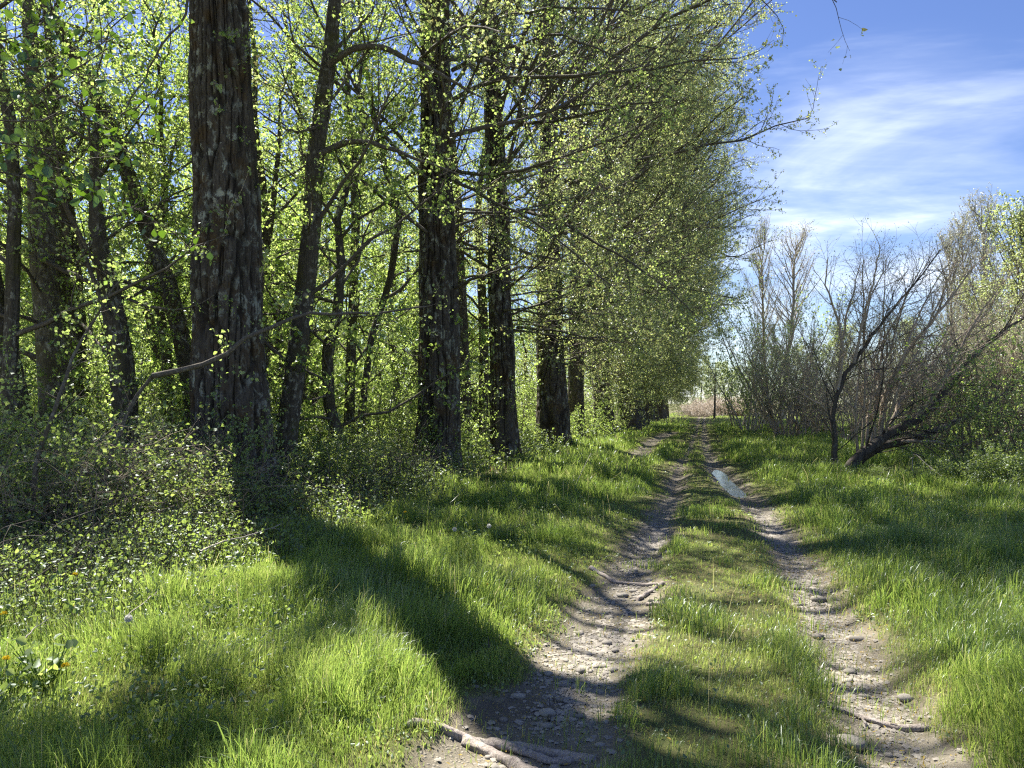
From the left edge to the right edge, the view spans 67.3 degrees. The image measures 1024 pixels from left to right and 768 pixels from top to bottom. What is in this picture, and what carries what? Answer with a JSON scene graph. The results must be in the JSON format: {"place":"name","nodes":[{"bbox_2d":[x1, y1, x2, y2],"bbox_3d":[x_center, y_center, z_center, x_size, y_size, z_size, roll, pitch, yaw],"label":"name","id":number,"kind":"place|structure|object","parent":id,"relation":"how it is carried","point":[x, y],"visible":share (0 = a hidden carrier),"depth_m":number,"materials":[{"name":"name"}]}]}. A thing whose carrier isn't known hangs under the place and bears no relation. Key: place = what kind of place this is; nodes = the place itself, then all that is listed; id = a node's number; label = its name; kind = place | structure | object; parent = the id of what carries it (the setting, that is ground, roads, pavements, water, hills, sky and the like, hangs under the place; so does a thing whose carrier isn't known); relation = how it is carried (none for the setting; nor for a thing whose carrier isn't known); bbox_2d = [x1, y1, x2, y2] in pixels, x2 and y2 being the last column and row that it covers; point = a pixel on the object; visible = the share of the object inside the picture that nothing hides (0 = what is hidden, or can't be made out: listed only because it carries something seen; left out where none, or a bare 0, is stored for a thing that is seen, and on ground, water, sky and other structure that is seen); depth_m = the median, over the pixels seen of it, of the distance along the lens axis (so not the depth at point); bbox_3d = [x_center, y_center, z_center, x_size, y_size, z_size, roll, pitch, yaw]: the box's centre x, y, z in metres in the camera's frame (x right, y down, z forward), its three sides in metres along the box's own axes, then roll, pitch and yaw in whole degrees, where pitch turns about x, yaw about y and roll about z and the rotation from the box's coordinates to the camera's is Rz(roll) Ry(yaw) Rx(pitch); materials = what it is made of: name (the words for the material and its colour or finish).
{"place":"outdoors","nodes":[
{"label":"outdoors","id":0,"kind":"place"},
{"bbox_2d":[0,0,1023,403],"label":"sky","id":1,"kind":"structure","parent":0,"point":[927,105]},
{"bbox_2d":[0,404,1023,767],"bbox_3d":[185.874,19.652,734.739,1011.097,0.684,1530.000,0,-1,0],"label":"ground","id":2,"kind":"structure","parent":0,"point":[651,726],"depth_m":5.13,"materials":[{"name":"green plant"}]},
{"bbox_2d":[0,271,36,463],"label":"alder tree","id":3,"kind":"object","parent":2,"relation":"on","point":[2,291],"visible":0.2,"depth_m":12.14,"materials":[{"name":"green plant"}]},
{"bbox_2d":[0,667,38,717],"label":"weed","id":4,"kind":"object","parent":2,"relation":"on","point":[5,687],"visible":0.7,"depth_m":3.90,"materials":[{"name":"green plant"}]},
{"bbox_2d":[3,633,77,693],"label":"weed","id":5,"kind":"object","parent":2,"relation":"on","point":[56,663],"visible":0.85,"depth_m":4.16,"materials":[{"name":"green plant"}]},
{"bbox_2d":[0,0,129,373],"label":"young tree","id":6,"kind":"object","parent":2,"relation":"on","point":[23,272],"visible":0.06,"depth_m":17.09,"materials":[{"name":"green plant"}]},
{"bbox_2d":[0,248,152,502],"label":"leaning sapling","id":7,"kind":"object","parent":2,"relation":"on","point":[60,395],"visible":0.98,"depth_m":8.32,"materials":[{"name":"green plant"}]},
{"bbox_2d":[0,0,190,439],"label":"alder tree","id":8,"kind":"object","parent":2,"relation":"on","point":[78,335],"visible":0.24,"depth_m":14.29,"materials":[{"name":"green plant"}]},
{"bbox_2d":[0,299,191,469],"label":"thicket bush","id":9,"kind":"object","parent":2,"relation":"on","point":[137,335],"visible":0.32,"depth_m":13.02,"materials":[{"name":"green plant"}]},
{"bbox_2d":[0,94,191,420],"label":"young tree","id":10,"kind":"object","parent":2,"relation":"on","point":[27,293],"visible":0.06,"depth_m":17.99,"materials":[{"name":"green plant"}]},
{"bbox_2d":[0,325,191,502],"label":"thicket bush","id":11,"kind":"object","parent":2,"relation":"on","point":[23,351],"visible":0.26,"depth_m":10.26,"materials":[{"name":"green plant"}]},
{"bbox_2d":[0,389,202,532],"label":"bramble bush","id":12,"kind":"object","parent":2,"relation":"on","point":[26,440],"visible":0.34,"depth_m":8.45,"materials":[{"name":"green plant"}]},
{"bbox_2d":[0,0,212,259],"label":"overhanging alder","id":13,"kind":"object","parent":2,"relation":"on","point":[46,170],"visible":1,"depth_m":3.83,"materials":[{"name":"green plant"}]},
{"bbox_2d":[26,371,189,472],"bbox_3d":[-7.372,0.841,13.852,5.098,2.537,4.245,-1,-2,28],"label":"bramble bush","id":14,"kind":"object","parent":2,"relation":"on","point":[40,384],"visible":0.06,"depth_m":13.33,"materials":[{"name":"green plant"}]},
{"bbox_2d":[0,0,229,460],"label":"alder tree","id":15,"kind":"object","parent":2,"relation":"on","point":[11,314],"visible":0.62,"depth_m":11.96,"materials":[{"name":"green plant"}]},
{"bbox_2d":[0,0,238,471],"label":"alder tree","id":16,"kind":"object","parent":2,"relation":"on","point":[42,278],"visible":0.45,"depth_m":13.32,"materials":[{"name":"green plant"}]},
{"bbox_2d":[0,395,252,537],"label":"bramble bush","id":17,"kind":"object","parent":2,"relation":"on","point":[80,478],"visible":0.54,"depth_m":8.21,"materials":[{"name":"green plant"}]},
{"bbox_2d":[0,0,268,458],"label":"alder tree","id":18,"kind":"object","parent":2,"relation":"on","point":[182,354],"visible":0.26,"depth_m":13.94,"materials":[{"name":"green plant"}]},
{"bbox_2d":[0,27,273,480],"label":"alder tree","id":19,"kind":"object","parent":2,"relation":"on","point":[99,245],"visible":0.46,"depth_m":12.46,"materials":[{"name":"green plant"}]},
{"bbox_2d":[19,0,276,446],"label":"young tree","id":20,"kind":"object","parent":2,"relation":"on","point":[154,350],"visible":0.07,"depth_m":18.42,"materials":[{"name":"green plant"}]},
{"bbox_2d":[0,389,320,534],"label":"bramble bush","id":21,"kind":"object","parent":2,"relation":"on","point":[111,425],"visible":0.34,"depth_m":9.24,"materials":[{"name":"green plant"}]},
{"bbox_2d":[46,315,295,471],"bbox_3d":[-5.929,0.287,12.770,4.226,3.391,3.758,1,-2,-44],"label":"thicket bush","id":22,"kind":"object","parent":2,"relation":"on","point":[171,389],"visible":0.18,"depth_m":12.72,"materials":[{"name":"green plant"}]},
{"bbox_2d":[25,0,344,447],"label":"young tree","id":23,"kind":"object","parent":2,"relation":"on","point":[157,69],"visible":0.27,"depth_m":15.47,"materials":[{"name":"green plant"}]},
{"bbox_2d":[83,377,289,496],"bbox_3d":[-4.138,0.922,10.453,2.359,2.082,2.659,0,-1,-8],"label":"thicket bush","id":24,"kind":"object","parent":2,"relation":"on","point":[251,435],"visible":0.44,"depth_m":10.25,"materials":[{"name":"green plant"}]},
{"bbox_2d":[91,125,283,394],"bbox_3d":[-9.264,-3.120,22.759,5.168,11.195,6.980,0,-1,-14],"label":"young tree","id":25,"kind":"object","parent":2,"relation":"on","point":[187,182],"visible":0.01,"depth_m":22.72,"materials":[{"name":"green plant"}]},
{"bbox_2d":[101,432,300,531],"bbox_3d":[-3.834,1.433,9.477,2.576,1.790,2.668,-1,-2,26],"label":"bramble bush","id":26,"kind":"object","parent":2,"relation":"on","point":[187,486],"visible":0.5,"depth_m":8.87,"materials":[{"name":"green plant"}]},
{"bbox_2d":[103,21,412,458],"bbox_3d":[-5.623,-2.950,17.745,6.492,11.390,6.322,0,-1,-1],"label":"young tree","id":27,"kind":"object","parent":2,"relation":"on","point":[297,235],"visible":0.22,"depth_m":17.35,"materials":[{"name":"green plant"}]},
{"bbox_2d":[144,0,377,382],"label":"alder tree","id":28,"kind":"object","parent":2,"relation":"on","point":[272,219],"visible":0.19,"depth_m":17.03,"materials":[{"name":"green plant"}]},
{"bbox_2d":[74,284,454,519],"bbox_3d":[-2.785,0.074,9.591,4.665,2.941,0.847,1,-2,-28],"label":"bent sapling","id":29,"kind":"object","parent":2,"relation":"on","point":[228,352],"visible":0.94,"depth_m":9.28,"materials":[{"name":"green plant"}]},
{"bbox_2d":[172,0,379,429],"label":"alder tree","id":30,"kind":"object","parent":2,"relation":"on","point":[285,23],"visible":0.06,"depth_m":21.13,"materials":[{"name":"green plant"}]},
{"bbox_2d":[175,117,418,447],"bbox_3d":[-5.940,-2.792,22.714,6.765,10.578,6.452,-1,-2,21],"label":"young tree","id":31,"kind":"object","parent":2,"relation":"on","point":[360,310],"visible":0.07,"depth_m":23.05,"materials":[{"name":"green plant"}]},
{"bbox_2d":[106,0,510,484],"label":"alder tree","id":32,"kind":"object","parent":2,"relation":"on","point":[318,151],"visible":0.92,"depth_m":13.42,"materials":[{"name":"green plant"}]},
{"bbox_2d":[233,404,404,497],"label":"bramble bush","id":33,"kind":"object","parent":2,"relation":"on","point":[326,461],"visible":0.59,"depth_m":12.55,"materials":[{"name":"green plant"}]},
{"bbox_2d":[0,409,654,646],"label":"undergrowth","id":34,"kind":"object","parent":2,"relation":"on","point":[159,556],"depth_m":7.68,"materials":[{"name":"green plant"}]},
{"bbox_2d":[136,0,518,458],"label":"young tree","id":35,"kind":"object","parent":2,"relation":"on","point":[327,377],"visible":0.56,"depth_m":15.62,"materials":[{"name":"green plant"}]},
{"bbox_2d":[260,113,404,405],"bbox_3d":[-6.836,-3.639,26.471,6.717,12.487,6.985,0,-1,-15],"label":"young tree","id":36,"kind":"object","parent":2,"relation":"on","point":[360,288],"visible":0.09,"depth_m":26.52,"materials":[{"name":"green plant"}]},
{"bbox_2d":[271,365,398,450],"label":"bramble bush","id":37,"kind":"object","parent":2,"relation":"on","point":[356,403],"visible":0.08,"depth_m":19.86,"materials":[{"name":"green plant"}]},
{"bbox_2d":[272,415,412,480],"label":"bramble bush","id":38,"kind":"object","parent":2,"relation":"on","point":[312,448],"visible":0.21,"depth_m":14.77,"materials":[{"name":"green plant"}]},
{"bbox_2d":[264,0,456,448],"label":"alder tree","id":39,"kind":"object","parent":2,"relation":"on","point":[350,350],"visible":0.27,"depth_m":19.99,"materials":[{"name":"green plant"}]},
{"bbox_2d":[329,200,418,409],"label":"young tree","id":40,"kind":"object","parent":2,"relation":"on","point":[381,375],"visible":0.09,"depth_m":37.37,"materials":[{"name":"green plant"}]},
{"bbox_2d":[301,351,447,462],"bbox_3d":[-2.893,0.689,16.861,4.162,2.863,2.580,1,-2,-34],"label":"thicket bush","id":41,"kind":"object","parent":2,"relation":"on","point":[389,414],"visible":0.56,"depth_m":16.74,"materials":[{"name":"green plant"}]},
{"bbox_2d":[276,0,508,452],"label":"alder tree","id":42,"kind":"object","parent":2,"relation":"on","point":[391,277],"visible":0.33,"depth_m":18.49,"materials":[{"name":"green plant"}]},
{"bbox_2d":[328,428,456,473],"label":"bramble bush","id":43,"kind":"object","parent":2,"relation":"on","point":[405,455],"visible":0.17,"depth_m":15.49,"materials":[{"name":"green plant"}]},
{"bbox_2d":[324,130,478,421],"bbox_3d":[-3.475,-2.931,26.232,5.076,10.995,6.854,-1,-2,21],"label":"young tree","id":44,"kind":"object","parent":2,"relation":"on","point":[395,286],"visible":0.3,"depth_m":25.18,"materials":[{"name":"green plant"}]},
{"bbox_2d":[318,176,489,427],"bbox_3d":[-3.975,-2.810,31.542,7.112,11.121,6.783,-1,-2,34],"label":"young tree","id":45,"kind":"object","parent":2,"relation":"on","point":[415,352],"visible":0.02,"depth_m":30.84,"materials":[{"name":"green plant"}]},
{"bbox_2d":[355,168,478,423],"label":"young tree","id":46,"kind":"object","parent":2,"relation":"on","point":[402,269],"visible":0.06,"depth_m":34.71,"materials":[{"name":"green plant"}]},
{"bbox_2d":[403,410,465,467],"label":"sucker bush","id":47,"kind":"object","parent":2,"relation":"on","point":[425,439],"visible":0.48,"depth_m":16.47,"materials":[{"name":"green plant"}]},
{"bbox_2d":[367,337,530,451],"bbox_3d":[-2.058,0.505,19.698,4.926,3.389,3.054,-1,-2,33],"label":"thicket bush","id":48,"kind":"object","parent":2,"relation":"on","point":[468,391],"visible":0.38,"depth_m":19.47,"materials":[{"name":"green plant"}]},
{"bbox_2d":[322,0,576,451],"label":"poplar tree","id":49,"kind":"object","parent":2,"relation":"on","point":[457,188],"visible":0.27,"depth_m":21.84,"materials":[{"name":"green plant"}]},
{"bbox_2d":[382,202,543,440],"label":"young tree","id":50,"kind":"object","parent":2,"relation":"on","point":[476,410],"visible":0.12,"depth_m":26.55,"materials":[{"name":"green plant"}]},
{"bbox_2d":[155,0,787,475],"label":"poplar tree","id":51,"kind":"object","parent":2,"relation":"on","point":[437,254],"visible":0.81,"depth_m":16.61,"materials":[{"name":"green plant"}]},
{"bbox_2d":[370,1,583,447],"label":"alder tree","id":52,"kind":"object","parent":2,"relation":"on","point":[483,309],"visible":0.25,"depth_m":25.95,"materials":[{"name":"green plant"}]},
{"bbox_2d":[270,0,734,463],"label":"poplar tree","id":53,"kind":"object","parent":2,"relation":"on","point":[501,320],"visible":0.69,"depth_m":20.18,"materials":[{"name":"green plant"}]},
{"bbox_2d":[1,451,1023,767],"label":"herbs","id":54,"kind":"object","parent":2,"relation":"on","point":[175,703],"visible":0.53,"depth_m":4.69,"materials":[{"name":"green plant"}]},
{"bbox_2d":[478,354,567,437],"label":"thicket bush","id":55,"kind":"object","parent":2,"relation":"on","point":[530,411],"visible":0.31,"depth_m":31.79,"materials":[{"name":"green plant"}]},
{"bbox_2d":[188,0,867,495],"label":"poplar tree","id":56,"kind":"object","parent":2,"relation":"on","point":[224,168],"visible":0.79,"depth_m":12.01,"materials":[{"name":"brown plant"}]},
{"bbox_2d":[389,0,786,437],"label":"poplar tree","id":57,"kind":"object","parent":2,"relation":"on","point":[576,392],"visible":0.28,"depth_m":31.57,"materials":[{"name":"green plant"}]},
{"bbox_2d":[584,390,623,437],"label":"sucker bush","id":58,"kind":"object","parent":2,"relation":"on","point":[599,411],"visible":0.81,"depth_m":33.45,"materials":[{"name":"green plant"}]},
{"bbox_2d":[393,0,837,446],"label":"poplar tree","id":59,"kind":"object","parent":2,"relation":"on","point":[552,408],"visible":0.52,"depth_m":26.76,"materials":[{"name":"green plant"}]},
{"bbox_2d":[464,0,769,432],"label":"poplar tree","id":60,"kind":"object","parent":2,"relation":"on","point":[669,361],"visible":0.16,"depth_m":39.11,"materials":[{"name":"green plant"}]},
{"bbox_2d":[523,25,768,430],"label":"poplar tree","id":61,"kind":"object","parent":2,"relation":"on","point":[635,419],"visible":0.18,"depth_m":43.39,"materials":[{"name":"green plant"}]},
{"bbox_2d":[528,5,768,427],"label":"poplar tree","id":62,"kind":"object","parent":2,"relation":"on","point":[695,356],"visible":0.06,"depth_m":47.43,"materials":[{"name":"green plant"}]},
{"bbox_2d":[565,122,754,421],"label":"poplar tree","id":63,"kind":"object","parent":2,"relation":"on","point":[651,404],"visible":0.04,"depth_m":57.58,"materials":[{"name":"green plant"}]},
{"bbox_2d":[561,82,784,424],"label":"poplar tree","id":64,"kind":"object","parent":2,"relation":"on","point":[647,410],"visible":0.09,"depth_m":52.49,"materials":[{"name":"green plant"}]},
{"bbox_2d":[613,172,747,420],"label":"poplar tree","id":65,"kind":"object","parent":2,"relation":"on","point":[656,411],"visible":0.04,"depth_m":63.60,"materials":[{"name":"green plant"}]},
{"bbox_2d":[657,184,752,419],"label":"poplar tree","id":66,"kind":"object","parent":2,"relation":"on","point":[661,412],"visible":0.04,"depth_m":73.47,"materials":[{"name":"green plant"}]},
{"bbox_2d":[692,327,789,430],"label":"birch clump","id":67,"kind":"object","parent":2,"relation":"on","point":[733,405],"visible":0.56,"depth_m":41.75,"materials":[{"name":"brown plant"}]},
{"bbox_2d":[707,342,789,425],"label":"birch clump","id":68,"kind":"object","parent":2,"relation":"on","point":[745,416],"visible":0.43,"depth_m":49.80,"materials":[{"name":"plant"}]},
{"bbox_2d":[733,211,787,418],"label":"slender poplar","id":69,"kind":"object","parent":2,"relation":"on","point":[761,268],"visible":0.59,"depth_m":77.28,"materials":[{"name":"grey plant"}]},
{"bbox_2d":[701,301,830,428],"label":"birch clump","id":70,"kind":"object","parent":2,"relation":"on","point":[758,325],"visible":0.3,"depth_m":44.28,"materials":[{"name":"plant"}]},
{"bbox_2d":[704,285,853,424],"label":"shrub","id":71,"kind":"object","parent":2,"relation":"on","point":[797,301],"visible":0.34,"depth_m":53.33,"materials":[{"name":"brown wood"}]},
{"bbox_2d":[750,220,832,418],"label":"slender poplar","id":72,"kind":"object","parent":2,"relation":"on","point":[800,244],"visible":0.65,"depth_m":74.99,"materials":[{"name":"grey plant"}]},
{"bbox_2d":[735,298,852,424],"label":"birch clump","id":73,"kind":"object","parent":2,"relation":"on","point":[812,305],"visible":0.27,"depth_m":48.37,"materials":[{"name":"plant"}]},
{"bbox_2d":[694,281,910,436],"bbox_3d":[12.321,-0.927,35.681,8.762,6.997,9.164,0,-1,0],"label":"willow shrub","id":74,"kind":"object","parent":2,"relation":"on","point":[770,407],"visible":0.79,"depth_m":34.87,"materials":[{"name":"brown plant"}]},
{"bbox_2d":[767,329,896,440],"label":"willow shrub","id":75,"kind":"object","parent":2,"relation":"on","point":[837,416],"visible":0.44,"depth_m":31.60,"materials":[{"name":"brown plant"}]},
{"bbox_2d":[774,222,967,466],"bbox_3d":[8.091,-0.864,17.340,4.927,5.938,2.440,0,-1,0],"label":"willow sapling","id":76,"kind":"object","parent":2,"relation":"on","point":[841,379],"visible":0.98,"depth_m":17.28,"materials":[{"name":"brown plant"}]},
{"bbox_2d":[823,319,975,449],"bbox_3d":[12.375,0.039,24.352,4.690,4.454,3.834,-1,-2,38],"label":"willow shrub","id":77,"kind":"object","parent":2,"relation":"on","point":[900,410],"visible":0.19,"depth_m":24.11,"materials":[{"name":"brown plant"}]},
{"bbox_2d":[803,217,1023,468],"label":"willow tree","id":78,"kind":"object","parent":2,"relation":"on","point":[879,442],"visible":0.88,"depth_m":17.87,"materials":[{"name":"brown plant"}]},
{"bbox_2d":[823,275,1023,454],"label":"willow shrub","id":79,"kind":"object","parent":2,"relation":"on","point":[976,446],"visible":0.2,"depth_m":23.57,"materials":[{"name":"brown plant"}]},
{"bbox_2d":[853,298,1023,449],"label":"willow shrub","id":80,"kind":"object","parent":2,"relation":"on","point":[940,412],"visible":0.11,"depth_m":24.90,"materials":[{"name":"green plant"}]},
{"bbox_2d":[860,337,1023,469],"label":"hazel bush","id":81,"kind":"object","parent":2,"relation":"on","point":[969,432],"visible":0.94,"depth_m":16.05,"materials":[{"name":"green plant"}]},
{"bbox_2d":[870,284,1023,436],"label":"willow shrub","id":82,"kind":"object","parent":2,"relation":"on","point":[981,337],"visible":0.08,"depth_m":33.14,"materials":[{"name":"green plant"}]},
{"bbox_2d":[925,220,971,359],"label":"slender poplar","id":83,"kind":"object","parent":2,"relation":"on","point":[948,245],"visible":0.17,"depth_m":66.12,"materials":[{"name":"brown plant"}]},
{"bbox_2d":[940,205,992,420],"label":"slender poplar","id":84,"kind":"object","parent":2,"relation":"on","point":[961,238],"visible":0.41,"depth_m":64.30,"materials":[{"name":"brown plant"}]},
{"bbox_2d":[930,246,1023,451],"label":"willow shrub","id":85,"kind":"object","parent":2,"relation":"on","point":[1005,357],"visible":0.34,"depth_m":22.67,"materials":[{"name":"green plant"}]},
{"bbox_2d":[933,310,1023,460],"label":"hazel bush","id":86,"kind":"object","parent":2,"relation":"on","point":[1008,403],"visible":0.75,"depth_m":15.88,"materials":[{"name":"green plant"}]},
{"bbox_2d":[934,443,1023,489],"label":"hazel bush","id":87,"kind":"object","parent":2,"relation":"on","point":[979,466],"visible":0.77,"depth_m":13.78,"materials":[{"name":"green plant"}]},
{"bbox_2d":[937,326,1023,456],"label":"hazel bush","id":88,"kind":"object","parent":2,"relation":"on","point":[1005,436],"visible":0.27,"depth_m":21.20,"materials":[{"name":"green plant"}]},
{"bbox_2d":[950,183,1016,377],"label":"slender poplar","id":89,"kind":"object","parent":2,"relation":"on","point":[982,239],"visible":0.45,"depth_m":62.05,"materials":[{"name":"green plant"}]},
{"bbox_2d":[946,329,1023,466],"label":"hazel bush","id":90,"kind":"object","parent":2,"relation":"on","point":[997,403],"visible":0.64,"depth_m":16.61,"materials":[{"name":"green plant"}]},
{"bbox_2d":[955,273,1014,383],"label":"green poplar","id":91,"kind":"object","parent":2,"relation":"on","point":[982,284],"visible":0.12,"depth_m":56.08,"materials":[{"name":"green plant"}]},
{"bbox_2d":[967,439,1023,487],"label":"hazel bush","id":92,"kind":"object","parent":2,"relation":"on","point":[1004,479],"visible":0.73,"depth_m":13.56,"materials":[{"name":"green plant"}]},
{"bbox_2d":[971,189,1023,363],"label":"green poplar","id":93,"kind":"object","parent":2,"relation":"on","point":[1018,236],"visible":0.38,"depth_m":51.28,"materials":[{"name":"green plant"}]},
{"bbox_2d":[992,206,1023,339],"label":"green poplar","id":94,"kind":"object","parent":2,"relation":"on","point":[1018,217],"visible":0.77,"depth_m":49.21,"materials":[{"name":"green plant"}]},
{"bbox_2d":[415,417,970,767],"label":"path","id":95,"kind":"structure","parent":0,"point":[466,757],"depth_m":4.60,"materials":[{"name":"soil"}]},
{"bbox_2d":[407,718,595,767],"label":"exposed root","id":96,"kind":"object","parent":95,"relation":"on","point":[490,746],"visible":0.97,"depth_m":3.70,"materials":[{"name":"wood"}]},
{"bbox_2d":[588,565,665,600],"bbox_3d":[1.097,1.828,7.098,0.424,0.145,1.006,1,-2,-20],"label":"exposed root","id":97,"kind":"object","parent":95,"relation":"on","point":[639,597],"visible":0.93,"depth_m":7.07,"materials":[{"name":"wood"}]},
{"bbox_2d":[329,540,1016,767],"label":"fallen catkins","id":98,"kind":"object","parent":95,"relation":"on","point":[767,664],"visible":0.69,"depth_m":4.89,"materials":[{"name":"plant"}]},
{"bbox_2d":[819,700,930,731],"bbox_3d":[1.896,1.771,4.046,0.568,0.077,0.142,-1,-2,45],"label":"exposed root","id":99,"kind":"object","parent":95,"relation":"on","point":[913,727],"visible":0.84,"depth_m":4.01,"materials":[{"name":"wood"}]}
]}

